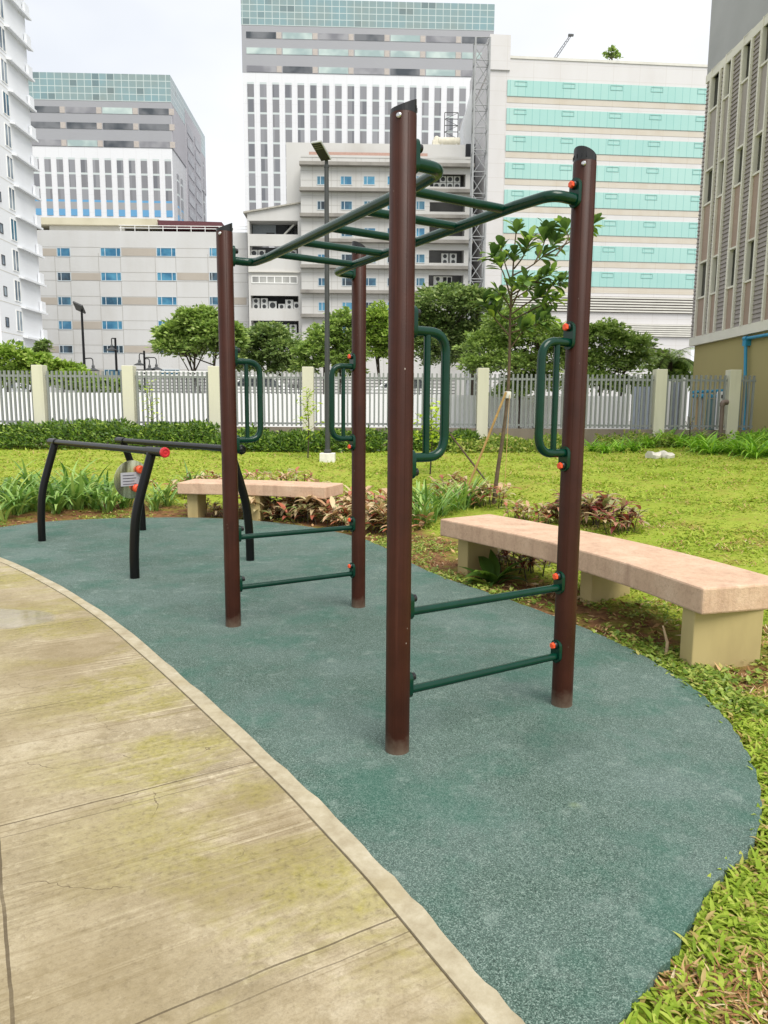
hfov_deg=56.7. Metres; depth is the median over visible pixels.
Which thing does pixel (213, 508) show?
foliage plant
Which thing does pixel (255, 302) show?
air conditioner
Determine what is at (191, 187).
flank window
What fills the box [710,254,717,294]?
window
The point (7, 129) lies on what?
window
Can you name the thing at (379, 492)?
foliage plant
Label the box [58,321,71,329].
window
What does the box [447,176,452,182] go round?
air conditioner
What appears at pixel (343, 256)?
window
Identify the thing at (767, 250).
window
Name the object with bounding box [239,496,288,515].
foliage plant
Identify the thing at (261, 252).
air conditioner
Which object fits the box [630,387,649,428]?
corrugated sheet
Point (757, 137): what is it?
window
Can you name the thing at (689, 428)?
young tree
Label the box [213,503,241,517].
foliage plant
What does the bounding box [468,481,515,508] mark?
foliage plant
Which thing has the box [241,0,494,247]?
office tower
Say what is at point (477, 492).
foliage plant
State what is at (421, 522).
foliage plant
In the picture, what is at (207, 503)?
foliage plant
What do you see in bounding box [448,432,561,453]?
trailing shrub
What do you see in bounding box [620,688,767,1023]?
edge grass
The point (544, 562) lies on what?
foliage plant
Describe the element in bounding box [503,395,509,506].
stake
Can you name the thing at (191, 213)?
flank window
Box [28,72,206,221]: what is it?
office tower
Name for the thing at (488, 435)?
bamboo stake
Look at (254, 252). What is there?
air conditioner
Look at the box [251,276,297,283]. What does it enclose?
window
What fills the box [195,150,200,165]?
flank window
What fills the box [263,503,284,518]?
foliage plant
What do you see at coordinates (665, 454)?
rock
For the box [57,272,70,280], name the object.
window
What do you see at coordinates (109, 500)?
lily clump
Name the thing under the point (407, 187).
monkey bars
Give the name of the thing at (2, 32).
window
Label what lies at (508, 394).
trunk tie
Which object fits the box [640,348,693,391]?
round bush
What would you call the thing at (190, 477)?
lily clump
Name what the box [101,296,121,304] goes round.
window
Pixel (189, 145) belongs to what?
flank window
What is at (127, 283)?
office block
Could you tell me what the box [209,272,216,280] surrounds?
window
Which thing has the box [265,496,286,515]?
foliage plant
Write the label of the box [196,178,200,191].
flank window
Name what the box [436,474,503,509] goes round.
grass lily
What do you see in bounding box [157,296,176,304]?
window
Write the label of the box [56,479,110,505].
lily clump
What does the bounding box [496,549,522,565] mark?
foliage plant
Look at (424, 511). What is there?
grass lily
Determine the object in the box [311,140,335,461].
lamp post
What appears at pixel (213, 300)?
window
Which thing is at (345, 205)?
window
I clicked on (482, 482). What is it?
grass lily
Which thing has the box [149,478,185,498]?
foliage plant
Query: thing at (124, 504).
lily clump
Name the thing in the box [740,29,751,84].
window
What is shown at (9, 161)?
window
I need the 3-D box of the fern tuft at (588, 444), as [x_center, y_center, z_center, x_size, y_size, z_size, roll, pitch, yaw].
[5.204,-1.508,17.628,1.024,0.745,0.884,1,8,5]
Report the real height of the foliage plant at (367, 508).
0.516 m
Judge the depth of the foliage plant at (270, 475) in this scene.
12.78 m
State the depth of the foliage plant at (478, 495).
10.46 m
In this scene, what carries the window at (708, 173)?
in the clad building at (730, 302)
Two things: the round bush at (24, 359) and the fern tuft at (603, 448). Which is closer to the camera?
the fern tuft at (603, 448)
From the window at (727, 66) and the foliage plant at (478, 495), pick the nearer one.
the foliage plant at (478, 495)
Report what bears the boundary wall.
on the ground at (746, 518)
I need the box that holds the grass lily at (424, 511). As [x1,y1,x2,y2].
[412,493,442,525]
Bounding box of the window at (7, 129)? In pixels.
[4,122,11,148]
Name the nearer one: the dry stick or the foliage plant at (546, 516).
the dry stick
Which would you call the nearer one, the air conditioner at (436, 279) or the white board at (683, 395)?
the white board at (683, 395)
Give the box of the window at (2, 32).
[0,26,6,53]
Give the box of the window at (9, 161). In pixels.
[6,154,13,180]
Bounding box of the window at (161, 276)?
[157,272,176,280]
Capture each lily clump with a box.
[0,459,40,501]
[0,470,48,510]
[0,475,61,511]
[0,477,58,515]
[0,497,28,521]
[1,458,52,492]
[9,472,91,514]
[19,470,69,500]
[23,475,69,499]
[35,459,114,491]
[36,468,74,505]
[49,471,105,509]
[53,464,109,494]
[56,477,113,509]
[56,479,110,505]
[75,471,125,512]
[83,470,115,493]
[96,477,154,508]
[144,482,171,511]
[147,479,181,506]
[166,461,210,480]
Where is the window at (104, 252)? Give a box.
[100,247,120,256]
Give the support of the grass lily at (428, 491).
on the ground at (746, 518)
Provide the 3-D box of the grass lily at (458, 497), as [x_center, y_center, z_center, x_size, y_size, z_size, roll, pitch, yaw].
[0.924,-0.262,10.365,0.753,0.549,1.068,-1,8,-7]
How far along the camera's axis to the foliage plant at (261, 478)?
12.94 m
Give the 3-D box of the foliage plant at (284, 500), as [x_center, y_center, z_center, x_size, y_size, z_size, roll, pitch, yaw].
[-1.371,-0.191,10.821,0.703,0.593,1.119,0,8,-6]
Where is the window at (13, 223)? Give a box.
[10,217,17,242]
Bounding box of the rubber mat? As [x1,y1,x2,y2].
[0,517,761,1023]
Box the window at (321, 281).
[318,278,329,285]
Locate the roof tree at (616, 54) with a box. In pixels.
[602,45,622,59]
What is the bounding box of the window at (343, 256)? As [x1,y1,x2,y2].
[341,254,351,260]
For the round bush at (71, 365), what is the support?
on the ground at (746, 518)
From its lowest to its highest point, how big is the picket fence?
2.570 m
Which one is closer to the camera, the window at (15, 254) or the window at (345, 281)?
the window at (15, 254)
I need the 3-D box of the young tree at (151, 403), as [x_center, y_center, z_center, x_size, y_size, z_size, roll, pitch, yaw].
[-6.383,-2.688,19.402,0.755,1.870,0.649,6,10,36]
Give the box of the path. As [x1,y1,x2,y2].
[0,563,483,1023]
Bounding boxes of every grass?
[411,522,767,1023]
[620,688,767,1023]
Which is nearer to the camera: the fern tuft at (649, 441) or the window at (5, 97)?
the fern tuft at (649, 441)
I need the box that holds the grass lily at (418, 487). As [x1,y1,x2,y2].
[412,481,440,511]
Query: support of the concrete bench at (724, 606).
on the ground at (746, 518)
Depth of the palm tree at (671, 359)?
31.89 m
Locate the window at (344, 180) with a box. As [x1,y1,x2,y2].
[340,176,351,184]
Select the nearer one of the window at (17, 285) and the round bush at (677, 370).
the round bush at (677, 370)
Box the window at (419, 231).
[416,228,424,236]
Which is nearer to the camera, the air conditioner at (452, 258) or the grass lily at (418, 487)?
the grass lily at (418, 487)
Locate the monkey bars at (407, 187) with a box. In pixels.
[216,99,596,754]
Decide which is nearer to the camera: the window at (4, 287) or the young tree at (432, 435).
the young tree at (432, 435)
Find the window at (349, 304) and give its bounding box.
[342,302,351,309]
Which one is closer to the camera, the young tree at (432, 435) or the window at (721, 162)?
the young tree at (432, 435)
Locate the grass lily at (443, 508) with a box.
[420,487,471,515]
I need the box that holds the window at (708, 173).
[703,166,712,206]
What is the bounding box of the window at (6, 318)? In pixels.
[5,317,9,326]
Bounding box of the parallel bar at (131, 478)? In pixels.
[37,438,169,578]
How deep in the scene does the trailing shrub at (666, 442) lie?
19.09 m
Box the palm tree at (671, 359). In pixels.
[634,347,694,375]
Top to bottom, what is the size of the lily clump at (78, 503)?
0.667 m
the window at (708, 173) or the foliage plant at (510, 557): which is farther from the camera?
the window at (708, 173)
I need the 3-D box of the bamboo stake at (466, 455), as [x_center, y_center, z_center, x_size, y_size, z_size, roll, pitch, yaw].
[1.464,-0.699,11.296,0.916,1.081,0.033,4,9,23]
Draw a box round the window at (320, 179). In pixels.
[317,176,323,184]
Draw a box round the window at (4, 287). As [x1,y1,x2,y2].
[3,286,7,296]
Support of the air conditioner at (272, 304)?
attached to the building at (358, 174)
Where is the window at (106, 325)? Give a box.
[102,320,122,329]
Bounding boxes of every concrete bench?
[177,479,342,520]
[440,514,767,668]
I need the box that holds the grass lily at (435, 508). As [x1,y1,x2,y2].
[412,479,466,522]
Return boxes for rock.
[645,451,660,458]
[659,450,674,458]
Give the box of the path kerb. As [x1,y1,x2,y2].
[0,557,524,1023]
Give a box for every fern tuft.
[585,437,603,451]
[587,438,623,453]
[606,438,639,452]
[621,436,656,451]
[628,431,668,448]
[648,427,687,446]
[660,429,701,447]
[671,430,722,452]
[682,431,740,454]
[691,430,725,445]
[695,432,761,453]
[705,433,766,456]
[725,432,767,459]
[737,434,767,456]
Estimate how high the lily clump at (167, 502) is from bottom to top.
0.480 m
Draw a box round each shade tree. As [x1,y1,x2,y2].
[144,303,254,392]
[236,319,310,375]
[287,306,371,393]
[366,299,387,384]
[414,281,525,394]
[452,301,565,428]
[548,317,662,395]
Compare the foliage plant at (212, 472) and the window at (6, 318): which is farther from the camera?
the window at (6, 318)
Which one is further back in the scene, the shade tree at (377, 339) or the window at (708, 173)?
the shade tree at (377, 339)
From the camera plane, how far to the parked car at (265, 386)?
29.72 m
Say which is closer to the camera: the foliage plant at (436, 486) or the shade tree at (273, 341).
the foliage plant at (436, 486)
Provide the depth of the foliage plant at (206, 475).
13.00 m
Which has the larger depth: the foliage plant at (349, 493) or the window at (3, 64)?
the window at (3, 64)
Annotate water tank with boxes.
[438,137,459,144]
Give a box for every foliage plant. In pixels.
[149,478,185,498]
[162,471,206,494]
[179,497,210,510]
[180,469,215,480]
[193,471,221,478]
[205,502,222,516]
[207,469,254,478]
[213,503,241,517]
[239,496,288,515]
[242,469,286,479]
[262,470,299,480]
[263,497,318,521]
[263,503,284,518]
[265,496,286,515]
[271,481,308,520]
[276,495,323,524]
[278,466,313,481]
[293,497,342,521]
[300,496,351,526]
[302,496,351,522]
[305,478,348,508]
[316,486,377,519]
[322,505,351,531]
[324,485,350,510]
[337,497,379,520]
[344,497,386,532]
[365,502,386,535]
[366,485,382,498]
[366,488,417,530]
[366,495,422,504]
[367,503,434,534]
[370,508,414,531]
[422,476,451,498]
[436,471,467,492]
[445,475,478,492]
[452,482,521,505]
[467,484,491,506]
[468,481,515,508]
[493,547,522,564]
[495,552,529,573]
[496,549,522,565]
[496,550,542,570]
[500,499,532,518]
[512,500,534,518]
[512,554,552,579]
[528,503,556,523]
[535,502,558,523]
[549,489,598,523]
[553,491,622,520]
[555,491,624,525]
[581,498,647,529]
[585,504,649,534]
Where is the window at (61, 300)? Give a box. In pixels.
[58,297,71,304]
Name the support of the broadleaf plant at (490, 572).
on the ground at (746, 518)
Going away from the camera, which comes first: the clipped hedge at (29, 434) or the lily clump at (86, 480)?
the lily clump at (86, 480)
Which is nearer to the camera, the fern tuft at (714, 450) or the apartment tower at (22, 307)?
the fern tuft at (714, 450)
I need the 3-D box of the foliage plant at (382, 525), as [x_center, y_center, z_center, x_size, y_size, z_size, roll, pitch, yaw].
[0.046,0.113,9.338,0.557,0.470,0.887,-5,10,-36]
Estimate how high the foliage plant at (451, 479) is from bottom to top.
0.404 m
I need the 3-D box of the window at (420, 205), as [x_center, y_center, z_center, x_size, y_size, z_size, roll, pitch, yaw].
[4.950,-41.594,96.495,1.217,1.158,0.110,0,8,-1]
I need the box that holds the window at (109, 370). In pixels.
[104,369,120,374]
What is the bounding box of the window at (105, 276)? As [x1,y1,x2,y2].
[101,272,121,280]
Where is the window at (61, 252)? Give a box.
[57,248,70,256]
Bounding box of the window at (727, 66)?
[723,51,730,99]
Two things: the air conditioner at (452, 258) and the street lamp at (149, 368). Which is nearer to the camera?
the street lamp at (149, 368)
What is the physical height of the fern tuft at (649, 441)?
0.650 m
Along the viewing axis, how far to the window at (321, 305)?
98.04 m
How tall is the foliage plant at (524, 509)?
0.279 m
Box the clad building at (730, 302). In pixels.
[689,0,767,431]
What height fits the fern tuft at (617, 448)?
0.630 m
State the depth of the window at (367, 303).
98.14 m
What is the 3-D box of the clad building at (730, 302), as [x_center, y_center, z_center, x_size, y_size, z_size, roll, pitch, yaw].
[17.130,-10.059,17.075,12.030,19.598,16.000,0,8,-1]
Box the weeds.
[0,495,767,717]
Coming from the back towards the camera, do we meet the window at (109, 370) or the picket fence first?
the window at (109, 370)
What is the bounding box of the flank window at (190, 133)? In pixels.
[187,124,192,140]
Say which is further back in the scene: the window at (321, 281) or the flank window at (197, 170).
the flank window at (197, 170)
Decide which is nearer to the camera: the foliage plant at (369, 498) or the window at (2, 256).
the foliage plant at (369, 498)
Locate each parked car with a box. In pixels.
[238,375,301,393]
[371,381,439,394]
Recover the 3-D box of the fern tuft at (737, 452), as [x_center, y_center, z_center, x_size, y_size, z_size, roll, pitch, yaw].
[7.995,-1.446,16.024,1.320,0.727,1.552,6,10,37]
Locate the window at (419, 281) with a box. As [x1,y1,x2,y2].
[416,278,424,285]
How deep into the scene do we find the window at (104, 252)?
100.22 m
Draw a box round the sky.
[24,0,711,415]
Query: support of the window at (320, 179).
in the building at (358, 174)
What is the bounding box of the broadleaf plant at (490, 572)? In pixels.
[458,549,528,586]
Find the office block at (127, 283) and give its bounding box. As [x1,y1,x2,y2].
[37,217,248,392]
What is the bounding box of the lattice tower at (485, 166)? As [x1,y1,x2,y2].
[466,37,490,394]
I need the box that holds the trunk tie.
[504,391,510,397]
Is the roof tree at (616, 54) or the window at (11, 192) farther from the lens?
the roof tree at (616, 54)
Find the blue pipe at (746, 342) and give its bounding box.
[742,333,767,429]
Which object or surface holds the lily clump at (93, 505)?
on the ground at (746, 518)
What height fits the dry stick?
0.246 m
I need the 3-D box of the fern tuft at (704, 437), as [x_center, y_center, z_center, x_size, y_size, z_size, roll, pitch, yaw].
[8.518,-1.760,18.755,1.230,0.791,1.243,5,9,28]
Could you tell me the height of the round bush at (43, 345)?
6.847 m
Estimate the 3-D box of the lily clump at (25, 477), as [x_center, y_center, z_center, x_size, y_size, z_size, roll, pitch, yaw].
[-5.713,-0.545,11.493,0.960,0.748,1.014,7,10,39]
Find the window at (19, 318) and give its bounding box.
[16,310,22,331]
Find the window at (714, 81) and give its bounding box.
[709,62,719,112]
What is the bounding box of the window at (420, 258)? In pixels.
[416,254,424,262]
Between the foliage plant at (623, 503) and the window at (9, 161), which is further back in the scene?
the window at (9, 161)
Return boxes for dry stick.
[662,626,668,654]
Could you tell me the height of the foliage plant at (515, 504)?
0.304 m
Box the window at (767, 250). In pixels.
[766,250,767,274]
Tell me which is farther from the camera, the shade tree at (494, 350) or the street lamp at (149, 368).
the street lamp at (149, 368)
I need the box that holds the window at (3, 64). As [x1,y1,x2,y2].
[0,57,7,85]
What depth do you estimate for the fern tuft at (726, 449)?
16.78 m
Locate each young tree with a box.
[142,379,164,422]
[292,387,324,457]
[413,401,461,473]
[682,414,694,446]
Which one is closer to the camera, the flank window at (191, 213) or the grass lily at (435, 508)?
the grass lily at (435, 508)
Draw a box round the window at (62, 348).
[59,345,72,352]
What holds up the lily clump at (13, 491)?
on the ground at (746, 518)
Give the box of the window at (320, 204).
[317,201,323,209]
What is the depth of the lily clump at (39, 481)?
11.46 m
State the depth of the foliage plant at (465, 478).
11.40 m
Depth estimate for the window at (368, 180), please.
95.91 m
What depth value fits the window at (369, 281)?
97.73 m
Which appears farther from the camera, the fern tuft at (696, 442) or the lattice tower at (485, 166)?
the lattice tower at (485, 166)
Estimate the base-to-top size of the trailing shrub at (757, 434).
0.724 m
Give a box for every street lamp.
[73,301,99,370]
[107,338,117,370]
[134,351,161,392]
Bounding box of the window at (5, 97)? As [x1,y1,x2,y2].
[2,90,9,117]
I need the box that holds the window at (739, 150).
[733,144,742,187]
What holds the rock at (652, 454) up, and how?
on the ground at (746, 518)
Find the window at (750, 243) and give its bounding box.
[744,237,753,282]
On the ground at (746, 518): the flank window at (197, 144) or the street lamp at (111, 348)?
the street lamp at (111, 348)
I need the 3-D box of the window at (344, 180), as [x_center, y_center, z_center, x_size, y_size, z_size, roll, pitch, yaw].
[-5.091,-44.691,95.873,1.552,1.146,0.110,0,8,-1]
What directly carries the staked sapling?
on the ground at (746, 518)
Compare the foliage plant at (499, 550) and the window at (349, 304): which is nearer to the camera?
the foliage plant at (499, 550)
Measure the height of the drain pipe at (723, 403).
1.598 m
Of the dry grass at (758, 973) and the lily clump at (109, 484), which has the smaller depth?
the dry grass at (758, 973)
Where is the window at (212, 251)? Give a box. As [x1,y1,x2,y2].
[209,248,216,256]
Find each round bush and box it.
[0,338,69,392]
[31,337,54,353]
[47,358,96,392]
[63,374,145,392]
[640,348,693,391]
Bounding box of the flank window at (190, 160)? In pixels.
[188,153,193,168]
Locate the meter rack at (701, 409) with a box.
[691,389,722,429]
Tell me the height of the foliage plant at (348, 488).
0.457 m
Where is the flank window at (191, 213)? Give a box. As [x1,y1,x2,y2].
[189,208,195,220]
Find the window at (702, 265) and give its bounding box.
[697,259,706,299]
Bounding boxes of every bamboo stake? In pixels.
[449,433,497,495]
[468,392,506,488]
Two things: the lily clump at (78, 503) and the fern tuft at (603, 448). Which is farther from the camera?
the fern tuft at (603, 448)
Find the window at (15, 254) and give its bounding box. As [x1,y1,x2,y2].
[12,249,19,272]
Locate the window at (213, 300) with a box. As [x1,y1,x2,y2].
[209,297,217,304]
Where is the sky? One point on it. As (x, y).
(197, 43)
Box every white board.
[624,384,630,428]
[666,381,670,428]
[680,377,685,429]
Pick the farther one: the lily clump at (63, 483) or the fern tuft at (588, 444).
the fern tuft at (588, 444)
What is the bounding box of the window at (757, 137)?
[751,129,762,175]
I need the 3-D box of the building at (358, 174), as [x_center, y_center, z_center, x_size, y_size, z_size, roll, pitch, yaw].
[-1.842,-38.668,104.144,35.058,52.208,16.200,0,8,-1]
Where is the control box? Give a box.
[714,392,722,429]
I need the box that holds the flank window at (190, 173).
[188,166,194,182]
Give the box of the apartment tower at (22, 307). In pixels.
[0,0,50,391]
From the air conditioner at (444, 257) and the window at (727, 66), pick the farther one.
the air conditioner at (444, 257)
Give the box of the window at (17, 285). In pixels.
[14,279,21,302]
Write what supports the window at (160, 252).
in the office block at (127, 283)
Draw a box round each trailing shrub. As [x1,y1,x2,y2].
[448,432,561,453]
[591,429,729,447]
[728,427,767,448]
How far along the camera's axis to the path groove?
2.28 m
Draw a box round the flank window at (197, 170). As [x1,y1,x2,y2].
[195,163,200,178]
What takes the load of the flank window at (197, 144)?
in the office tower at (120, 146)
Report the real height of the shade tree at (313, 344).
6.100 m
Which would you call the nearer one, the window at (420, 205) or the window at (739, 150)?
the window at (739, 150)
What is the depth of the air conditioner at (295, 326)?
100.54 m
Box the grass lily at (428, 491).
[412,480,446,507]
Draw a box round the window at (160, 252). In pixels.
[156,247,175,256]
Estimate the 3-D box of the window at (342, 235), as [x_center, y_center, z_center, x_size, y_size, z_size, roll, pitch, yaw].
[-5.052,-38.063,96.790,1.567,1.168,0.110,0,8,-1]
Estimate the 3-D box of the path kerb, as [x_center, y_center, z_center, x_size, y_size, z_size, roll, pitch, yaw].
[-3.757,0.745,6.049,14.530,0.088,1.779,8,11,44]
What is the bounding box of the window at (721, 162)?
[716,158,723,198]
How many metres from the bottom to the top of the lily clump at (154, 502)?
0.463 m
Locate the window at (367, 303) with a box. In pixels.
[366,302,376,310]
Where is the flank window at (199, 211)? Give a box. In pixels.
[196,203,201,217]
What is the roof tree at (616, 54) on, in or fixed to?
on the teal banded building at (637, 127)
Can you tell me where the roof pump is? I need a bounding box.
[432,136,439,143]
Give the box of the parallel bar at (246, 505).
[114,437,254,560]
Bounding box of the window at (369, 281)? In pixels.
[366,278,375,285]
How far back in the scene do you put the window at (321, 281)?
97.59 m
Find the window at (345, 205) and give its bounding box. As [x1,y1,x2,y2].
[341,201,351,209]
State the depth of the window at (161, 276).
100.83 m
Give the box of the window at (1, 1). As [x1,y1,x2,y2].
[0,0,3,19]
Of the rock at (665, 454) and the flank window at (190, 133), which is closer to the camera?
the rock at (665, 454)
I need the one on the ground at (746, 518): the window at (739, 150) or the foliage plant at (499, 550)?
the foliage plant at (499, 550)
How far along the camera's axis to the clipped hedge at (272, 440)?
18.15 m
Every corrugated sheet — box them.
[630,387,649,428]
[671,382,680,428]
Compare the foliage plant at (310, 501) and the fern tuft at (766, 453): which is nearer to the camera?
the foliage plant at (310, 501)
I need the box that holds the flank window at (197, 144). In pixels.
[195,137,199,151]
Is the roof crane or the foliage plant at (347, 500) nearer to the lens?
the foliage plant at (347, 500)
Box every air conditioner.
[251,250,257,254]
[252,298,259,307]
[258,250,265,254]
[261,298,267,307]
[269,301,276,307]
[278,304,284,308]
[285,300,293,308]
[289,325,296,332]
[294,302,298,308]
[433,276,441,285]
[440,176,445,182]
[441,253,447,262]
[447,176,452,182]
[449,254,456,262]
[454,176,459,182]
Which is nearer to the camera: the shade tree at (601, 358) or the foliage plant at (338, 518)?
the foliage plant at (338, 518)
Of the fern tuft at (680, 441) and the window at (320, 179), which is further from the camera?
the window at (320, 179)
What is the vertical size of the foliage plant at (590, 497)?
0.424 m
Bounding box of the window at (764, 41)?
[759,13,767,67]
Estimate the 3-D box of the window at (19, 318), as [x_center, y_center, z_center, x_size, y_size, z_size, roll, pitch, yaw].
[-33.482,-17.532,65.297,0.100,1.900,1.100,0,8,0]
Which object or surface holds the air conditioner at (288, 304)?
attached to the building at (358, 174)
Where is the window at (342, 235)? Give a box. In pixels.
[341,234,352,236]
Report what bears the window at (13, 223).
in the apartment tower at (22, 307)
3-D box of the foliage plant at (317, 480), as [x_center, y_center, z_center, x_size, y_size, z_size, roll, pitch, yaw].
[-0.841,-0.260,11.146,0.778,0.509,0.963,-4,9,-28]
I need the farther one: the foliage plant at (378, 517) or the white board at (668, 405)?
the white board at (668, 405)
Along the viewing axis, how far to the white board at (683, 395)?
23.79 m
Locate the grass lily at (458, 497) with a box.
[423,477,476,511]
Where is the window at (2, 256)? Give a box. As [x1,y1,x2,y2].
[1,254,5,265]
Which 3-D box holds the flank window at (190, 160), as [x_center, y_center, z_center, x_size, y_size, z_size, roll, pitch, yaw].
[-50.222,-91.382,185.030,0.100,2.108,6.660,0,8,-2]
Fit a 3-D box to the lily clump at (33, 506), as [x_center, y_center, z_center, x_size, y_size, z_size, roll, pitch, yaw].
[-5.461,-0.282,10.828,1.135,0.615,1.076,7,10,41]
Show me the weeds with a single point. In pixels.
(707, 673)
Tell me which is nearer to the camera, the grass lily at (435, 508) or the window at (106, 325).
the grass lily at (435, 508)
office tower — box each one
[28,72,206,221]
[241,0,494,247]
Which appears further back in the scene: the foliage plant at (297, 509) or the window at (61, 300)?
the window at (61, 300)
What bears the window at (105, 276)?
in the office block at (127, 283)
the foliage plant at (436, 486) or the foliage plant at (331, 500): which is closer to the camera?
the foliage plant at (331, 500)
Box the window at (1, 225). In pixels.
[0,223,3,233]
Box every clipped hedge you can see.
[0,416,220,449]
[209,422,386,452]
[384,427,480,451]
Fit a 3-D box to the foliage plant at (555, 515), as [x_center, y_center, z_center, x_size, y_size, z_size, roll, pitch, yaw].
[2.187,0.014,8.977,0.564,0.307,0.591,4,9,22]
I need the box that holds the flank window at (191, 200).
[189,194,194,208]
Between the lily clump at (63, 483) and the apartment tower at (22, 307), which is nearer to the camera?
the lily clump at (63, 483)
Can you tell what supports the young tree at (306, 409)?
on the ground at (746, 518)
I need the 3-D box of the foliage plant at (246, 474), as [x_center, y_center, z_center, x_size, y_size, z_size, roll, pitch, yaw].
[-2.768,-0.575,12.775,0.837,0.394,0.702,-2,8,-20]
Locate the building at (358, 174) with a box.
[243,91,475,394]
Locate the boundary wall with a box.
[0,371,629,428]
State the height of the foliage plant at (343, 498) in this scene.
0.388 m
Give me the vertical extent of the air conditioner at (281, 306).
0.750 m
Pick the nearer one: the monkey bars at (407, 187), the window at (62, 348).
the monkey bars at (407, 187)
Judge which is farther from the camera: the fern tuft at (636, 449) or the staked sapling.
the fern tuft at (636, 449)
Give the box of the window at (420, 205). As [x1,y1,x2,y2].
[416,201,424,209]
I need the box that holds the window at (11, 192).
[8,186,15,211]
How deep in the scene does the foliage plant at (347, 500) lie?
10.21 m
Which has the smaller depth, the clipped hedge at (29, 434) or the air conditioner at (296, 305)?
the clipped hedge at (29, 434)
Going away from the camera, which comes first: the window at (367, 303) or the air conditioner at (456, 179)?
the air conditioner at (456, 179)
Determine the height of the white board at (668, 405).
2.185 m
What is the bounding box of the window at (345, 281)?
[342,278,351,285]
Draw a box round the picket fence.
[0,365,755,446]
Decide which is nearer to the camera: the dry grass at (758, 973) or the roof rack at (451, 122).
the dry grass at (758, 973)
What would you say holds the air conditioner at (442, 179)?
attached to the building at (358, 174)
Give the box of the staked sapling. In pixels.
[468,213,604,503]
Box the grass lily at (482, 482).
[446,475,500,506]
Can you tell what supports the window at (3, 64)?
in the apartment tower at (22, 307)
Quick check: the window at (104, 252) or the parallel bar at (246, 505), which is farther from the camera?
the window at (104, 252)
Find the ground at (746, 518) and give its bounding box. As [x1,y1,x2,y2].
[0,416,767,1023]
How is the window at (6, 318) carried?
in the apartment tower at (22, 307)
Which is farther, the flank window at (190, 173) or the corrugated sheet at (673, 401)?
the flank window at (190, 173)
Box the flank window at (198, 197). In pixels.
[196,190,201,204]
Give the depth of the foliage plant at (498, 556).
7.04 m
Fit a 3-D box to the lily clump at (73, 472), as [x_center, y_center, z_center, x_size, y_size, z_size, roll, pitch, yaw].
[-5.115,-0.539,11.764,1.345,0.687,1.168,2,8,11]
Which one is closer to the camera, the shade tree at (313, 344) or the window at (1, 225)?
the shade tree at (313, 344)
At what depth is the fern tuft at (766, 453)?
15.54 m
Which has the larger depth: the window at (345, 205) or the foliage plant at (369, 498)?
the window at (345, 205)
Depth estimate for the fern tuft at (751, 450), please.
15.25 m
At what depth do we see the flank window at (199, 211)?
194.65 m
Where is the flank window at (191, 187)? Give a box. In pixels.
[188,180,194,195]
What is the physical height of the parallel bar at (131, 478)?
1.289 m
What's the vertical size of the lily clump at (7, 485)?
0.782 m
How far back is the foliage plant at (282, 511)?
10.58 m
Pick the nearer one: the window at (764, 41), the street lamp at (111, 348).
the window at (764, 41)
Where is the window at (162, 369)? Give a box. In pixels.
[160,369,179,373]
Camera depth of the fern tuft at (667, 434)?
19.36 m
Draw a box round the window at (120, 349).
[103,345,123,352]
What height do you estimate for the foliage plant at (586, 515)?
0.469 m
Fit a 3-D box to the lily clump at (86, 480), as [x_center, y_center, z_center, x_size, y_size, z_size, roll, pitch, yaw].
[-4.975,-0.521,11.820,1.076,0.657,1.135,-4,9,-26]
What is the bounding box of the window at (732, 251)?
[726,246,735,288]
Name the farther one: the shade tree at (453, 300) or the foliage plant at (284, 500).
the shade tree at (453, 300)
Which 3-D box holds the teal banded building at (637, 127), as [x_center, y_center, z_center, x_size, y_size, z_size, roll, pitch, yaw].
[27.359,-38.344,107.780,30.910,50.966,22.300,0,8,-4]
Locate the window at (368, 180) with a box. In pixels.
[364,176,374,184]
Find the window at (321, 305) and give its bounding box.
[318,302,324,310]
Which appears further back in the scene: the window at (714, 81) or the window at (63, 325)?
the window at (63, 325)
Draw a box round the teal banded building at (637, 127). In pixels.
[460,34,707,420]
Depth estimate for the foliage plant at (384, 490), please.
9.96 m
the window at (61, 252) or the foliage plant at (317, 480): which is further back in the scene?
the window at (61, 252)
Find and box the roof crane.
[554,34,573,57]
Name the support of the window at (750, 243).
in the clad building at (730, 302)
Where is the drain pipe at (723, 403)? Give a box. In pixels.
[718,400,728,438]
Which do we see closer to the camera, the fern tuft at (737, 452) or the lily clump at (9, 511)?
the lily clump at (9, 511)
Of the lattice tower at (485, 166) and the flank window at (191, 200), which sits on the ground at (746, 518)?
the lattice tower at (485, 166)
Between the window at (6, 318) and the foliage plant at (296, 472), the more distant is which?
the window at (6, 318)
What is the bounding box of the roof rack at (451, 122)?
[444,112,458,136]
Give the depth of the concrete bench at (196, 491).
10.52 m
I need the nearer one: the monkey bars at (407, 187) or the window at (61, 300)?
the monkey bars at (407, 187)
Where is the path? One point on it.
(170, 853)
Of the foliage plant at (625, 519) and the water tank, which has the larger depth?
the water tank
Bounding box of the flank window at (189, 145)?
[187,138,193,155]
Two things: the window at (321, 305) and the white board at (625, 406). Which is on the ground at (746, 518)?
the white board at (625, 406)
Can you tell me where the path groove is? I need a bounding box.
[172,683,484,1023]

